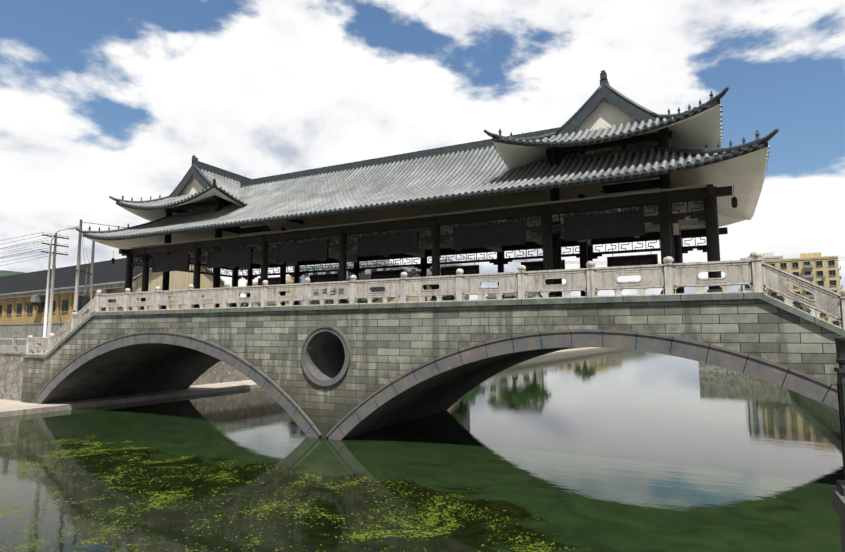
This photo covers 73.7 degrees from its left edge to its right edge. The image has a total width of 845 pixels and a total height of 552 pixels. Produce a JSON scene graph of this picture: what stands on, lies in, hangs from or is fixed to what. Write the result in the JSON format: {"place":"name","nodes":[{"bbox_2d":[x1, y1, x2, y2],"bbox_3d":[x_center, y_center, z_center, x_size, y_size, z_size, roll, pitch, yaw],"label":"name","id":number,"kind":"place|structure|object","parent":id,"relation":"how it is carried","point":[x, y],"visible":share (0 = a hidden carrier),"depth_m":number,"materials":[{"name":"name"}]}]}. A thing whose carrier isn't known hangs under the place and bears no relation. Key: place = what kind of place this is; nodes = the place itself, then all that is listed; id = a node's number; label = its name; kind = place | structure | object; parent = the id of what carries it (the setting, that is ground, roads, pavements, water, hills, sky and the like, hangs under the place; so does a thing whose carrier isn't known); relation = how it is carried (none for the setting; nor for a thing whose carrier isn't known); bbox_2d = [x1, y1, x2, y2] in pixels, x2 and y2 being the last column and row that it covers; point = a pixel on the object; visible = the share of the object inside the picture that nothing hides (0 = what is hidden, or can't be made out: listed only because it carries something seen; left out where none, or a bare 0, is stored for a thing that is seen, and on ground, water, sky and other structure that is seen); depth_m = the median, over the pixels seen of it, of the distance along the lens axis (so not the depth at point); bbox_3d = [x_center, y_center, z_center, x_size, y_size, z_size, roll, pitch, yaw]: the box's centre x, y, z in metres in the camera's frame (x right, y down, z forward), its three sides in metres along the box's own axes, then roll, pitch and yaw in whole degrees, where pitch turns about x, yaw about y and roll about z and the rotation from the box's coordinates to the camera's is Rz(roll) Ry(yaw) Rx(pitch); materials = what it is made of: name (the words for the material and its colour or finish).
{"place":"outdoors","nodes":[
{"label":"outdoors","id":0,"kind":"place"},
{"bbox_2d":[0,270,24,276],"bbox_3d":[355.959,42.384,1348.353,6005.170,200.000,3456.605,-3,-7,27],"label":"hills","id":1,"kind":"structure","parent":0,"point":[5,273],"depth_m":1582.81,"materials":[{"name":"green plant"}]},
{"bbox_2d":[0,257,229,345],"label":"works building","id":2,"kind":"structure","parent":0,"point":[22,303],"depth_m":72.64,"materials":[{"name":"paint"}]},
{"bbox_2d":[291,261,363,304],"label":"town block","id":3,"kind":"structure","parent":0,"point":[306,275],"depth_m":158.98,"materials":[{"name":"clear glass"}]},
{"bbox_2d":[323,259,468,299],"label":"town block","id":4,"kind":"structure","parent":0,"point":[384,263],"depth_m":131.51,"materials":[{"name":"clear glass"}]},
{"bbox_2d":[0,346,838,416],"bbox_3d":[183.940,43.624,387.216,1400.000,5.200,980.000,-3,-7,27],"label":"bank ground","id":5,"kind":"structure","parent":0,"point":[220,376],"depth_m":37.83,"materials":[{"name":"concrete"}]},
{"bbox_2d":[0,335,27,351],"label":"quay railing","id":6,"kind":"object","parent":5,"relation":"on","point":[14,339],"visible":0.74,"depth_m":37.48,"materials":[{"name":"stone"}]},
{"bbox_2d":[42,226,79,351],"bbox_3d":[-23.504,0.938,36.519,2.964,8.190,0.300,-3,-7,27],"label":"street lamp","id":7,"kind":"object","parent":5,"relation":"on","point":[47,290],"visible":0.81,"depth_m":37.05,"materials":[{"name":"white metal"}]},
{"bbox_2d":[0,219,844,351],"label":"power poles","id":8,"kind":"object","parent":5,"relation":"on","point":[81,301],"visible":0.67,"depth_m":47.30,"materials":[{"name":"concrete"}]},
{"bbox_2d":[21,299,840,438],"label":"bridge wall","id":9,"kind":"structure","parent":5,"relation":"on","point":[387,345],"depth_m":24.76,"materials":[{"name":"stone"}]},
{"bbox_2d":[23,292,844,357],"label":"deck ledge","id":10,"kind":"object","parent":9,"relation":"on","point":[776,303],"visible":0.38,"depth_m":21.56,"materials":[{"name":"stone"}]},
{"bbox_2d":[111,127,737,310],"bbox_3d":[-1.882,-1.502,30.481,32.780,6.720,9.915,-3,-7,27],"label":"pavilion frame","id":11,"kind":"object","parent":10,"relation":"on","point":[585,224],"visible":0.94,"depth_m":25.80,"materials":[{"name":"brown wood"}]},
{"bbox_2d":[75,127,778,249],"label":"roof body","id":12,"kind":"structure","parent":11,"relation":"on","point":[743,171],"depth_m":27.11,"materials":[{"name":"grey tile"}]},
{"bbox_2d":[109,155,303,227],"bbox_3d":[-12.460,-5.152,36.456,8.781,3.710,10.581,-3,-7,27],"label":"roof body","id":13,"kind":"object","parent":12,"relation":"on","point":[195,180],"visible":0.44,"depth_m":34.09,"materials":[{"name":"white paint"}]},
{"bbox_2d":[120,169,302,220],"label":"roof tiles","id":14,"kind":"object","parent":13,"relation":"on","point":[230,188],"visible":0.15,"depth_m":34.22,"materials":[{"name":"grey tile"}]},
{"bbox_2d":[86,145,769,236],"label":"roof tiles","id":15,"kind":"object","parent":12,"relation":"on","point":[263,201],"visible":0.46,"depth_m":27.88,"materials":[{"name":"grey tile"}]},
{"bbox_2d":[483,70,728,196],"bbox_3d":[8.771,-6.299,25.542,8.781,3.710,10.581,-3,-7,27],"label":"upper roof","id":16,"kind":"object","parent":12,"relation":"on","point":[604,105],"visible":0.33,"depth_m":22.66,"materials":[{"name":"white paint"}]},
{"bbox_2d":[503,104,722,147],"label":"roof tiles","id":17,"kind":"object","parent":16,"relation":"on","point":[604,133],"visible":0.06,"depth_m":22.11,"materials":[{"name":"grey tile"}]},
{"bbox_2d":[258,247,657,285],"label":"panels","id":18,"kind":"object","parent":11,"relation":"attached to","point":[646,259],"visible":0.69,"depth_m":32.58,"materials":[{"name":"brown"}]},
{"bbox_2d":[26,251,844,354],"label":"balustrade","id":19,"kind":"object","parent":10,"relation":"on","point":[669,276],"visible":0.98,"depth_m":21.86,"materials":[{"name":"stone"}]},
{"bbox_2d":[32,326,838,439],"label":"arch rings","id":20,"kind":"object","parent":9,"relation":"attached to","point":[812,387],"visible":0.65,"depth_m":22.14,"materials":[{"name":"stone"}]},
{"bbox_2d":[244,252,841,326],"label":"town block","id":21,"kind":"structure","parent":5,"relation":"on","point":[823,273],"depth_m":177.08,"materials":[{"name":"beige concrete"}]},
{"bbox_2d":[311,271,796,306],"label":"town block","id":22,"kind":"structure","parent":5,"relation":"on","point":[410,274],"depth_m":90.31,"materials":[{"name":"concrete"}]},
{"bbox_2d":[0,348,844,551],"bbox_3d":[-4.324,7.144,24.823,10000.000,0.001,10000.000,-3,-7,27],"label":"water surface","id":23,"kind":"object","parent":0,"point":[609,450],"visible":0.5,"depth_m":18.75,"materials":[{"name":"green liquid"}]},
{"bbox_2d":[830,336,844,551],"bbox_3d":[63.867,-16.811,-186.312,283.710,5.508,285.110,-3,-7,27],"label":"terrace pillar","id":24,"kind":"structure","parent":23,"relation":"on","point":[838,497],"depth_m":4.40,"materials":[{"name":"grey stone"}]},
{"bbox_2d":[0,0,844,299],"label":"sky","id":25,"kind":"structure","parent":0,"point":[100,99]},
{"bbox_2d":[485,292,541,298],"bbox_3d":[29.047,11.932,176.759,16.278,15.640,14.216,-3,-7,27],"label":"cars","id":26,"kind":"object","parent":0,"point":[530,295],"depth_m":174.13,"materials":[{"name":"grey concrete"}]},
{"bbox_2d":[230,295,810,313],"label":"shrubs","id":27,"kind":"object","parent":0,"point":[450,297],"depth_m":106.94,"materials":[{"name":"green plant"}]},
{"bbox_2d":[738,252,782,290],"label":"town block","id":28,"kind":"structure","parent":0,"point":[768,256],"depth_m":221.40,"materials":[{"name":"white concrete"}]}
]}

